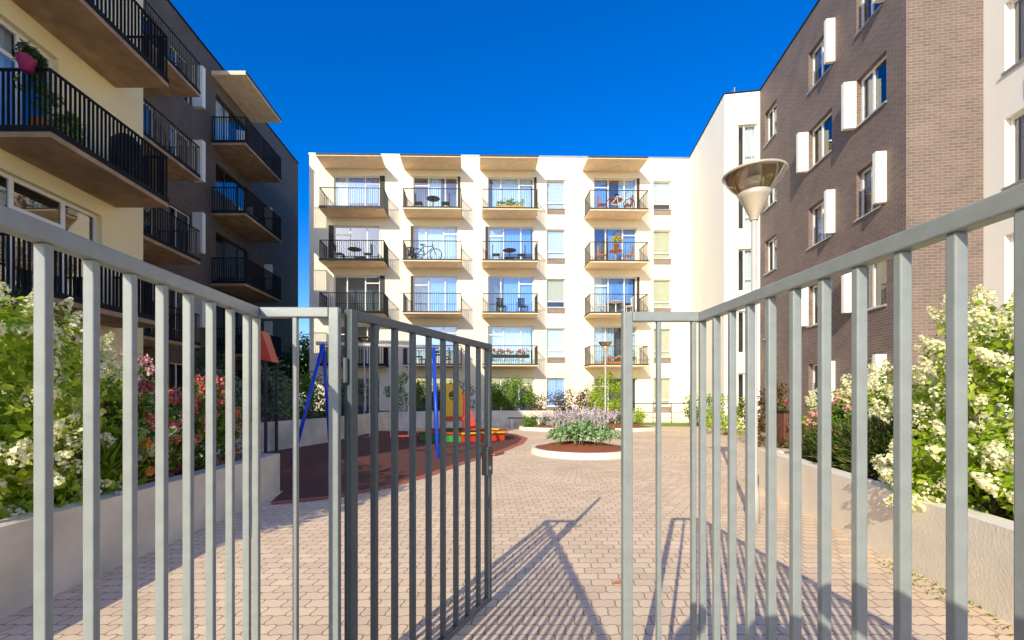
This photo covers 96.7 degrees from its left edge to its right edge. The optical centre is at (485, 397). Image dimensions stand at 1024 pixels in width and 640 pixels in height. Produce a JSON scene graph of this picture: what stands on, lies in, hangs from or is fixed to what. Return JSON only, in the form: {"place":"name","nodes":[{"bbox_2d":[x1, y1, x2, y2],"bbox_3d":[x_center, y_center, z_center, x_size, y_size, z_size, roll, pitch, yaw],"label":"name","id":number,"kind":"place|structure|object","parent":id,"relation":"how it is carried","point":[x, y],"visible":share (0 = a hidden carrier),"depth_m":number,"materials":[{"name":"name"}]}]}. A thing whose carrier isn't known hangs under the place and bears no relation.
{"place":"outdoors","nodes":[
{"label":"outdoors","id":0,"kind":"place"},
{"bbox_2d":[143,0,298,415],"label":"apartment building","id":1,"kind":"structure","parent":0,"point":[206,228],"depth_m":23.91,"materials":[{"name":"brown brick"}]},
{"bbox_2d":[216,96,244,139],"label":"window","id":2,"kind":"structure","parent":1,"relation":"in","point":[220,111],"depth_m":25.29,"materials":[{"name":"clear glass"}]},
{"bbox_2d":[216,233,246,280],"bbox_3d":[-14.550,-7.485,26.000,0.060,2.744,3.394,0,0,0],"label":"window","id":3,"kind":"structure","parent":1,"relation":"in","point":[224,239],"depth_m":26.55,"materials":[{"name":"plastic"}]},
{"bbox_2d":[263,431,521,500],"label":"playground floor","id":4,"kind":"structure","parent":0,"point":[313,470],"depth_m":10.18,"materials":[{"name":"red rubber"}]},
{"bbox_2d":[261,331,279,452],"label":"play tower","id":5,"kind":"structure","parent":4,"relation":"on","point":[268,353],"depth_m":11.58,"materials":[{"name":"red paint"}]},
{"bbox_2d":[290,341,439,462],"bbox_3d":[-2.785,0.065,11.274,3.523,2.779,1.927,0,0,-14],"label":"swing set","id":6,"kind":"object","parent":4,"relation":"on","point":[322,352],"visible":0.91,"depth_m":11.02,"materials":[{"name":"blue paint"}]},
{"bbox_2d":[390,348,408,436],"bbox_3d":[-2.150,-0.122,11.410,0.460,2.225,0.180,0,0,-20],"label":"swing","id":7,"kind":"object","parent":6,"relation":"hanging from","point":[408,396],"visible":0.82,"depth_m":11.38,"materials":[{"name":"metal"}]},
{"bbox_2d":[271,433,527,504],"bbox_3d":[-0.375,1.432,12.375,2.256,0.001,13.396,0,0,13],"label":"playground border","id":8,"kind":"object","parent":4,"relation":"on","point":[522,440],"visible":0.7,"depth_m":7.74,"materials":[{"name":"concrete"}]},
{"bbox_2d":[417,384,506,441],"bbox_3d":[-0.768,0.485,15.800,3.011,1.910,2.833,0,0,0],"label":"playground equipment","id":9,"kind":"object","parent":4,"relation":"on","point":[498,434],"visible":0.64,"depth_m":15.77,"materials":[{"name":"red paint"}]},
{"bbox_2d":[170,0,817,398],"label":"sky","id":10,"kind":"structure","parent":0,"point":[463,77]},
{"bbox_2d":[0,421,1013,639],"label":"courtyard paving","id":11,"kind":"structure","parent":0,"point":[556,548],"depth_m":3.83,"materials":[{"name":"brick"}]},
{"bbox_2d":[0,453,279,619],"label":"planter","id":12,"kind":"object","parent":11,"relation":"on","point":[16,564],"visible":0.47,"depth_m":3.75,"materials":[{"name":"concrete"}]},
{"bbox_2d":[0,281,75,365],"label":"hydrangea","id":13,"kind":"object","parent":12,"relation":"on","point":[15,290],"visible":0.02,"depth_m":6.20,"materials":[{"name":"green plant"}]},
{"bbox_2d":[0,282,122,519],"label":"hydrangea","id":14,"kind":"object","parent":12,"relation":"on","point":[16,327],"visible":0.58,"depth_m":3.40,"materials":[{"name":"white plant"}]},
{"bbox_2d":[0,390,122,517],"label":"hydrangea","id":15,"kind":"object","parent":12,"relation":"on","point":[108,486],"visible":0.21,"depth_m":3.57,"materials":[{"name":"green plant"}]},
{"bbox_2d":[0,336,182,464],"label":"hydrangea","id":16,"kind":"object","parent":12,"relation":"on","point":[111,396],"visible":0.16,"depth_m":4.66,"materials":[{"name":"green plant"}]},
{"bbox_2d":[64,408,173,490],"bbox_3d":[-3.498,0.560,4.280,0.961,0.945,0.660,0,0,-24],"label":"daylily","id":17,"kind":"object","parent":12,"relation":"on","point":[107,459],"visible":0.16,"depth_m":4.34,"materials":[{"name":"green plant"}]},
{"bbox_2d":[79,349,178,462],"bbox_3d":[-4.767,0.181,6.045,1.440,1.680,1.271,0,0,24],"label":"flowering shrub","id":18,"kind":"object","parent":12,"relation":"on","point":[149,370],"visible":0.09,"depth_m":6.02,"materials":[{"name":"pink plant"}]},
{"bbox_2d":[100,380,216,482],"bbox_3d":[-3.765,0.412,5.118,1.285,1.221,1.253,0,0,-27],"label":"flowering shrub","id":19,"kind":"object","parent":12,"relation":"on","point":[149,387],"visible":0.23,"depth_m":4.96,"materials":[{"name":"green plant"}]},
{"bbox_2d":[150,374,251,472],"bbox_3d":[-3.794,0.345,6.085,1.246,1.352,1.362,0,0,-43],"label":"flowering shrub","id":20,"kind":"object","parent":12,"relation":"on","point":[220,427],"visible":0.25,"depth_m":5.87,"materials":[{"name":"green plant"}]},
{"bbox_2d":[0,204,340,639],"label":"metal fence","id":21,"kind":"object","parent":11,"relation":"on","point":[47,239],"visible":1,"depth_m":1.28,"materials":[{"name":"grey metal"}]},
{"bbox_2d":[342,309,503,639],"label":"gate","id":22,"kind":"structure","parent":21,"relation":"attached to","point":[352,318],"depth_m":2.26,"materials":[{"name":"metal"}]},
{"bbox_2d":[174,409,552,452],"bbox_3d":[-4.200,1.050,18.500,15.600,0.780,16.400,0,0,0],"label":"planter","id":23,"kind":"object","parent":11,"relation":"on","point":[314,432],"visible":0.37,"depth_m":17.17,"materials":[{"name":"concrete"}]},
{"bbox_2d":[178,347,237,421],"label":"shrub","id":24,"kind":"object","parent":23,"relation":"on","point":[218,360],"visible":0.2,"depth_m":14.44,"materials":[{"name":"green plant"}]},
{"bbox_2d":[195,367,251,422],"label":"shrub","id":25,"kind":"object","parent":23,"relation":"on","point":[238,395],"visible":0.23,"depth_m":11.76,"materials":[{"name":"green plant"}]},
{"bbox_2d":[241,357,301,421],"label":"shrub","id":26,"kind":"object","parent":23,"relation":"on","point":[282,396],"visible":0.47,"depth_m":13.56,"materials":[{"name":"green plant"}]},
{"bbox_2d":[278,371,343,419],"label":"shrub","id":27,"kind":"object","parent":23,"relation":"on","point":[305,386],"visible":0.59,"depth_m":15.58,"materials":[{"name":"green plant"}]},
{"bbox_2d":[315,374,368,416],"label":"shrub","id":28,"kind":"object","parent":23,"relation":"on","point":[342,403],"visible":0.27,"depth_m":18.19,"materials":[{"name":"green plant"}]},
{"bbox_2d":[383,370,424,410],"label":"shrub","id":29,"kind":"object","parent":23,"relation":"on","point":[406,394],"visible":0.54,"depth_m":22.40,"materials":[{"name":"green plant"}]},
{"bbox_2d":[432,378,475,410],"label":"shrub","id":30,"kind":"object","parent":23,"relation":"on","point":[451,395],"visible":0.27,"depth_m":23.39,"materials":[{"name":"green plant"}]},
{"bbox_2d":[492,375,538,409],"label":"shrub","id":31,"kind":"object","parent":23,"relation":"on","point":[502,398],"visible":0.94,"depth_m":23.78,"materials":[{"name":"green plant"}]},
{"bbox_2d":[358,336,369,413],"bbox_3d":[-5.136,-0.580,19.300,0.660,4.040,0.660,0,0,-25],"label":"street lamp","id":32,"kind":"object","parent":11,"relation":"on","point":[364,339],"visible":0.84,"depth_m":19.27,"materials":[{"name":"grey metal"}]},
{"bbox_2d":[529,389,571,417],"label":"shrub","id":33,"kind":"object","parent":11,"relation":"on","point":[535,407],"visible":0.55,"depth_m":23.85,"materials":[{"name":"green plant"}]},
{"bbox_2d":[531,441,620,459],"bbox_3d":[2.450,1.290,11.750,2.540,0.300,2.540,0,0,0],"label":"flower bed","id":34,"kind":"object","parent":11,"relation":"on","point":[585,450],"visible":0.81,"depth_m":10.92,"materials":[{"name":"concrete"}]},
{"bbox_2d":[546,410,578,444],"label":"hosta","id":35,"kind":"object","parent":34,"relation":"on","point":[556,433],"visible":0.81,"depth_m":11.44,"materials":[{"name":"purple plant"}]},
{"bbox_2d":[556,406,592,443],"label":"hosta","id":36,"kind":"object","parent":34,"relation":"on","point":[577,429],"visible":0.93,"depth_m":11.21,"materials":[{"name":"green plant"}]},
{"bbox_2d":[564,399,598,441],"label":"hosta","id":37,"kind":"object","parent":34,"relation":"on","point":[590,426],"visible":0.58,"depth_m":11.60,"materials":[{"name":"green plant"}]},
{"bbox_2d":[578,411,611,444],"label":"hosta","id":38,"kind":"object","parent":34,"relation":"on","point":[596,433],"visible":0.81,"depth_m":11.26,"materials":[{"name":"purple plant"}]},
{"bbox_2d":[588,407,620,444],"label":"hosta","id":39,"kind":"object","parent":34,"relation":"on","point":[613,432],"visible":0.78,"depth_m":11.33,"materials":[{"name":"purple plant"}]},
{"bbox_2d":[556,388,600,419],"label":"shrub","id":40,"kind":"object","parent":11,"relation":"on","point":[581,396],"visible":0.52,"depth_m":23.72,"materials":[{"name":"green plant"}]},
{"bbox_2d":[519,423,654,431],"bbox_3d":[4.600,1.290,20.300,6.200,0.300,3.000,0,0,0],"label":"flower bed","id":41,"kind":"object","parent":11,"relation":"on","point":[617,427],"visible":0.47,"depth_m":19.47,"materials":[{"name":"concrete"}]},
{"bbox_2d":[520,413,540,427],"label":"shrub","id":42,"kind":"object","parent":41,"relation":"on","point":[529,420],"visible":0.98,"depth_m":19.86,"materials":[{"name":"green plant"}]},
{"bbox_2d":[584,371,620,413],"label":"shrub","id":43,"kind":"object","parent":11,"relation":"on","point":[615,389],"visible":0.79,"depth_m":23.71,"materials":[{"name":"green plant"}]},
{"bbox_2d":[598,341,612,422],"bbox_3d":[5.539,-0.580,21.000,0.660,4.040,0.660,0,0,33],"label":"street lamp","id":44,"kind":"object","parent":11,"relation":"on","point":[605,346],"visible":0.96,"depth_m":20.97,"materials":[{"name":"grey metal"}]},
{"bbox_2d":[682,390,711,426],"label":"shrub","id":45,"kind":"object","parent":11,"relation":"on","point":[708,401],"visible":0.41,"depth_m":22.41,"materials":[{"name":"green plant"}]},
{"bbox_2d":[706,394,744,434],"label":"shrub","id":46,"kind":"object","parent":11,"relation":"on","point":[709,422],"visible":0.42,"depth_m":17.28,"materials":[{"name":"green plant"}]},
{"bbox_2d":[722,158,788,524],"bbox_3d":[3.072,-0.580,5.200,0.660,4.040,0.660,0,0,0],"label":"street lamp","id":47,"kind":"object","parent":11,"relation":"on","point":[752,180],"visible":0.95,"depth_m":5.17,"materials":[{"name":"metal"}]},
{"bbox_2d":[737,380,808,447],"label":"shrub","id":48,"kind":"object","parent":11,"relation":"on","point":[761,428],"visible":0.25,"depth_m":13.04,"materials":[{"name":"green plant"}]},
{"bbox_2d":[777,410,788,447],"bbox_3d":[8.595,0.910,13.000,0.400,1.060,0.400,0,0,0],"label":"litter bin","id":49,"kind":"object","parent":11,"relation":"on","point":[782,420],"visible":0.52,"depth_m":12.90,"materials":[{"name":"red wood"}]},
{"bbox_2d":[621,183,1023,639],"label":"metal fence","id":50,"kind":"object","parent":11,"relation":"on","point":[953,228],"visible":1,"depth_m":1.22,"materials":[{"name":"grey metal"}]},
{"bbox_2d":[759,450,1013,625],"bbox_3d":[6.510,1.140,3.377,7.980,0.600,7.847,0,0,0],"label":"planter","id":51,"kind":"object","parent":11,"relation":"on","point":[990,563],"visible":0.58,"depth_m":3.59,"materials":[{"name":"concrete"}]},
{"bbox_2d":[784,418,850,463],"bbox_3d":[4.779,0.642,6.446,0.872,0.757,1.006,0,0,25],"label":"conifer","id":52,"kind":"object","parent":51,"relation":"on","point":[805,445],"visible":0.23,"depth_m":6.41,"materials":[{"name":"green plant"}]},
{"bbox_2d":[802,373,868,423],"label":"hydrangea","id":53,"kind":"object","parent":51,"relation":"on","point":[810,402],"visible":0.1,"depth_m":7.56,"materials":[{"name":"white plant"}]},
{"bbox_2d":[803,389,872,463],"bbox_3d":[5.167,0.423,6.529,1.034,1.153,0.941,0,0,0],"label":"hydrangea","id":54,"kind":"object","parent":51,"relation":"on","point":[842,407],"visible":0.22,"depth_m":6.44,"materials":[{"name":"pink plant"}]},
{"bbox_2d":[805,408,940,483],"bbox_3d":[4.546,0.565,5.367,1.060,0.914,1.529,0,0,0],"label":"conifer","id":55,"kind":"object","parent":51,"relation":"on","point":[839,438],"visible":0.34,"depth_m":5.29,"materials":[{"name":"green plant"}]},
{"bbox_2d":[838,359,1012,462],"bbox_3d":[5.546,0.222,5.928,1.468,1.558,1.629,0,0,13],"label":"hydrangea","id":56,"kind":"object","parent":51,"relation":"on","point":[875,388],"visible":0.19,"depth_m":5.95,"materials":[{"name":"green plant"}]},
{"bbox_2d":[868,284,1013,511],"bbox_3d":[4.733,-0.049,3.947,1.738,2.102,2.030,0,0,0],"label":"hydrangea","id":57,"kind":"object","parent":51,"relation":"on","point":[991,322],"visible":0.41,"depth_m":4.11,"materials":[{"name":"white plant"}]},
{"bbox_2d":[870,409,1013,518],"bbox_3d":[3.910,0.533,3.617,1.254,1.036,1.684,0,0,0],"label":"hydrangea","id":58,"kind":"object","parent":51,"relation":"on","point":[991,464],"visible":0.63,"depth_m":3.49,"materials":[{"name":"white plant"}]},
{"bbox_2d":[878,559,1013,637],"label":"grass","id":59,"kind":"structure","parent":11,"relation":"on","point":[969,602],"depth_m":3.32,"materials":[{"name":"green plant"}]},
{"bbox_2d":[633,423,697,425],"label":"lawn","id":60,"kind":"structure","parent":0,"point":[671,424],"depth_m":24.01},
{"bbox_2d":[633,406,647,423],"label":"shrub","id":61,"kind":"object","parent":60,"relation":"on","point":[638,418],"visible":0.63,"depth_m":24.16,"materials":[{"name":"green plant"}]},
{"label":"ground","id":62,"kind":"structure","parent":0,"visible":0},
{"bbox_2d":[0,0,168,414],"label":"apartment building","id":63,"kind":"structure","parent":62,"relation":"on","point":[100,72],"depth_m":9.70,"materials":[{"name":"beige paint"}]},
{"bbox_2d":[0,18,52,124],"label":"window","id":64,"kind":"structure","parent":63,"relation":"in","point":[5,36],"depth_m":8.95,"materials":[{"name":"clear glass"}]},
{"bbox_2d":[11,38,48,74],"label":"potted plant","id":65,"kind":"object","parent":63,"relation":"on","point":[28,59],"visible":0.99,"depth_m":7.97,"materials":[{"name":"green plant"}]},
{"bbox_2d":[13,74,68,128],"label":"potted plant","id":66,"kind":"object","parent":63,"relation":"on","point":[15,78],"visible":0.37,"depth_m":8.41,"materials":[{"name":"green plant"}]},
{"bbox_2d":[0,171,96,292],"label":"window","id":67,"kind":"structure","parent":63,"relation":"in","point":[10,180],"depth_m":9.45,"materials":[{"name":"clear glass"}]},
{"bbox_2d":[57,110,86,144],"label":"potted plant","id":68,"kind":"object","parent":63,"relation":"on","point":[72,127],"visible":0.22,"depth_m":9.18,"materials":[{"name":"green plant"}]},
{"bbox_2d":[111,132,140,180],"bbox_3d":[-8.300,-5.462,10.500,0.660,1.180,0.624,0,0,0],"label":"grill","id":69,"kind":"object","parent":63,"relation":"on","point":[126,154],"visible":0.2,"depth_m":10.27,"materials":[{"name":"black metal"}]},
{"bbox_2d":[263,347,308,404],"bbox_3d":[-13.303,-0.989,30.417,3.729,5.059,3.649,0,0,27],"label":"tree","id":70,"kind":"object","parent":62,"relation":"on","point":[286,360],"visible":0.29,"depth_m":29.98,"materials":[{"name":"green plant"}]},
{"bbox_2d":[281,332,308,391],"bbox_3d":[-11.593,-1.523,31.046,4.176,6.125,4.273,0,0,22],"label":"tree","id":71,"kind":"object","parent":62,"relation":"on","point":[304,349],"visible":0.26,"depth_m":30.06,"materials":[{"name":"green plant"}]},
{"bbox_2d":[309,153,689,420],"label":"apartment building","id":72,"kind":"structure","parent":62,"relation":"on","point":[559,278],"depth_m":27.20,"materials":[{"name":"beige paint"}]},
{"bbox_2d":[335,176,379,205],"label":"window","id":73,"kind":"structure","parent":72,"relation":"in","point":[340,181],"depth_m":27.23,"materials":[{"name":"white glass"}]},
{"bbox_2d":[335,226,379,257],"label":"window","id":74,"kind":"structure","parent":72,"relation":"in","point":[350,227],"depth_m":27.09,"materials":[{"name":"white plastic"}]},
{"bbox_2d":[335,276,379,310],"bbox_3d":[-7.615,-6.060,27.108,2.697,2.314,0.060,0,0,-1],"label":"window","id":75,"kind":"structure","parent":72,"relation":"in","point":[335,276],"depth_m":27.09,"materials":[{"name":"white plastic"}]},
{"bbox_2d":[414,177,457,205],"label":"window","id":76,"kind":"structure","parent":72,"relation":"in","point":[433,182],"depth_m":27.32,"materials":[{"name":"blue glass"}]},
{"bbox_2d":[414,227,457,258],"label":"window","id":77,"kind":"structure","parent":72,"relation":"in","point":[448,234],"depth_m":27.33,"materials":[{"name":"blue glass"}]},
{"bbox_2d":[414,276,457,310],"bbox_3d":[-2.970,-6.060,27.266,2.621,2.314,0.180,0,0,-1],"label":"window","id":78,"kind":"structure","parent":72,"relation":"in","point":[435,284],"depth_m":27.34,"materials":[{"name":"blue glass"}]},
{"bbox_2d":[416,326,457,362],"bbox_3d":[-2.970,-3.100,27.266,2.621,2.314,0.180,0,0,-1],"label":"window","id":79,"kind":"structure","parent":72,"relation":"in","point":[420,340],"depth_m":27.33,"materials":[{"name":"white glass"}]},
{"bbox_2d":[492,348,529,357],"bbox_3d":[1.385,-2.538,25.967,2.298,0.572,0.477,0,0,-1],"label":"flower box","id":80,"kind":"object","parent":72,"relation":"attached to","point":[509,355],"visible":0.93,"depth_m":25.90,"materials":[{"name":"black plastic"}]},
{"bbox_2d":[488,178,533,206],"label":"window","id":81,"kind":"structure","parent":72,"relation":"in","point":[497,183],"depth_m":27.42,"materials":[{"name":"blue glass"}]},
{"bbox_2d":[488,227,533,258],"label":"window","id":82,"kind":"structure","parent":72,"relation":"in","point":[494,233],"depth_m":27.42,"materials":[{"name":"blue glass"}]},
{"bbox_2d":[488,277,533,310],"bbox_3d":[1.528,-6.060,27.360,2.735,2.314,0.180,0,0,-1],"label":"window","id":83,"kind":"structure","parent":72,"relation":"in","point":[511,284],"depth_m":27.43,"materials":[{"name":"blue glass"}]},
{"bbox_2d":[488,326,533,363],"bbox_3d":[1.528,-3.100,27.360,2.735,2.314,0.180,0,0,-1],"label":"window","id":84,"kind":"structure","parent":72,"relation":"in","point":[501,335],"depth_m":27.43,"materials":[{"name":"blue glass"}]},
{"bbox_2d":[547,181,564,207],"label":"window","id":85,"kind":"structure","parent":72,"relation":"in","point":[558,187],"depth_m":27.42,"materials":[{"name":"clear glass"}]},
{"bbox_2d":[547,230,564,257],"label":"window","id":86,"kind":"structure","parent":72,"relation":"in","point":[558,251],"depth_m":27.42,"materials":[{"name":"white glass"}]},
{"bbox_2d":[547,279,564,306],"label":"window","id":87,"kind":"structure","parent":72,"relation":"in","point":[555,293],"depth_m":27.42,"materials":[{"name":"white glass"}]},
{"bbox_2d":[547,329,564,356],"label":"window","id":88,"kind":"structure","parent":72,"relation":"in","point":[555,337],"depth_m":27.42,"materials":[{"name":"white glass"}]},
{"bbox_2d":[547,378,564,405],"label":"window","id":89,"kind":"structure","parent":72,"relation":"in","point":[553,384],"depth_m":27.48,"materials":[{"name":"blue glass"}]},
{"bbox_2d":[594,179,635,207],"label":"window","id":90,"kind":"structure","parent":72,"relation":"in","point":[599,184],"depth_m":27.55,"materials":[{"name":"blue glass"}]},
{"bbox_2d":[594,228,635,259],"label":"window","id":91,"kind":"structure","parent":72,"relation":"in","point":[627,234],"depth_m":27.57,"materials":[{"name":"blue glass"}]},
{"bbox_2d":[594,277,635,311],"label":"window","id":92,"kind":"structure","parent":72,"relation":"in","point":[607,286],"depth_m":27.55,"materials":[{"name":"blue glass"}]},
{"bbox_2d":[594,327,635,363],"bbox_3d":[7.799,-3.100,27.491,2.569,2.314,0.180,0,0,-1],"label":"window","id":93,"kind":"structure","parent":72,"relation":"in","point":[600,333],"depth_m":27.55,"materials":[{"name":"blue glass"}]},
{"bbox_2d":[653,182,670,208],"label":"window","id":94,"kind":"structure","parent":72,"relation":"in","point":[665,187],"depth_m":27.55,"materials":[{"name":"white glass"}]},
{"bbox_2d":[653,231,670,258],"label":"window","id":95,"kind":"structure","parent":72,"relation":"in","point":[662,248],"depth_m":27.55,"materials":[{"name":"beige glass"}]},
{"bbox_2d":[653,280,670,307],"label":"window","id":96,"kind":"structure","parent":72,"relation":"in","point":[659,286],"depth_m":27.55,"materials":[{"name":"beige glass"}]},
{"bbox_2d":[653,329,670,356],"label":"window","id":97,"kind":"structure","parent":72,"relation":"in","point":[665,333],"depth_m":27.55,"materials":[{"name":"beige glass"}]},
{"bbox_2d":[653,378,670,405],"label":"window","id":98,"kind":"structure","parent":72,"relation":"in","point":[665,382],"depth_m":27.55,"materials":[{"name":"beige glass"}]},
{"bbox_2d":[689,0,1023,437],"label":"apartment building","id":99,"kind":"structure","parent":62,"relation":"on","point":[870,121],"depth_m":14.38,"materials":[{"name":"brown brick"}]},
{"bbox_2d":[738,249,750,290],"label":"window","id":100,"kind":"structure","parent":99,"relation":"in","point":[746,252],"depth_m":21.73,"materials":[{"name":"white glass"}]},
{"bbox_2d":[738,125,755,163],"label":"window","id":101,"kind":"structure","parent":99,"relation":"in","point":[749,133],"depth_m":21.71,"materials":[{"name":"white glass"}]},
{"bbox_2d":[768,103,776,140],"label":"window","id":102,"kind":"structure","parent":99,"relation":"in","point":[774,115],"depth_m":20.49,"materials":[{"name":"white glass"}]},
{"bbox_2d":[813,39,823,85],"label":"window","id":103,"kind":"structure","parent":99,"relation":"in","point":[821,60],"depth_m":16.95,"materials":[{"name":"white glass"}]},
{"bbox_2d":[813,201,825,244],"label":"window","id":104,"kind":"structure","parent":99,"relation":"in","point":[820,208],"depth_m":17.08,"materials":[{"name":"white glass"}]},
{"bbox_2d":[813,112,831,164],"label":"window","id":105,"kind":"structure","parent":99,"relation":"in","point":[822,123],"depth_m":16.59,"materials":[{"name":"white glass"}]},
{"bbox_2d":[862,166,874,215],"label":"window","id":106,"kind":"structure","parent":99,"relation":"in","point":[864,174],"depth_m":14.35,"materials":[{"name":"white glass"}]},
{"bbox_2d":[862,55,885,120],"bbox_3d":[11.934,-9.320,13.782,0.180,1.494,1.328,0,0,9],"label":"window","id":107,"kind":"structure","parent":99,"relation":"in","point":[872,82],"depth_m":14.18,"materials":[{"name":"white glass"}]},
{"bbox_2d":[868,264,885,308],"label":"window","id":108,"kind":"structure","parent":99,"relation":"in","point":[875,265],"depth_m":13.85,"materials":[{"name":"white glass"}]},
{"bbox_2d":[1010,234,1013,300],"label":"window","id":109,"kind":"structure","parent":99,"relation":"in","point":[1011,236],"depth_m":11.50,"materials":[{"name":"white glass"}]},
{"bbox_2d":[1010,0,1023,66],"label":"window","id":110,"kind":"structure","parent":99,"relation":"in","point":[1013,4],"depth_m":11.44,"materials":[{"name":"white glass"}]},
{"bbox_2d":[1010,111,1023,183],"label":"window","id":111,"kind":"structure","parent":99,"relation":"in","point":[1013,120],"depth_m":11.44,"materials":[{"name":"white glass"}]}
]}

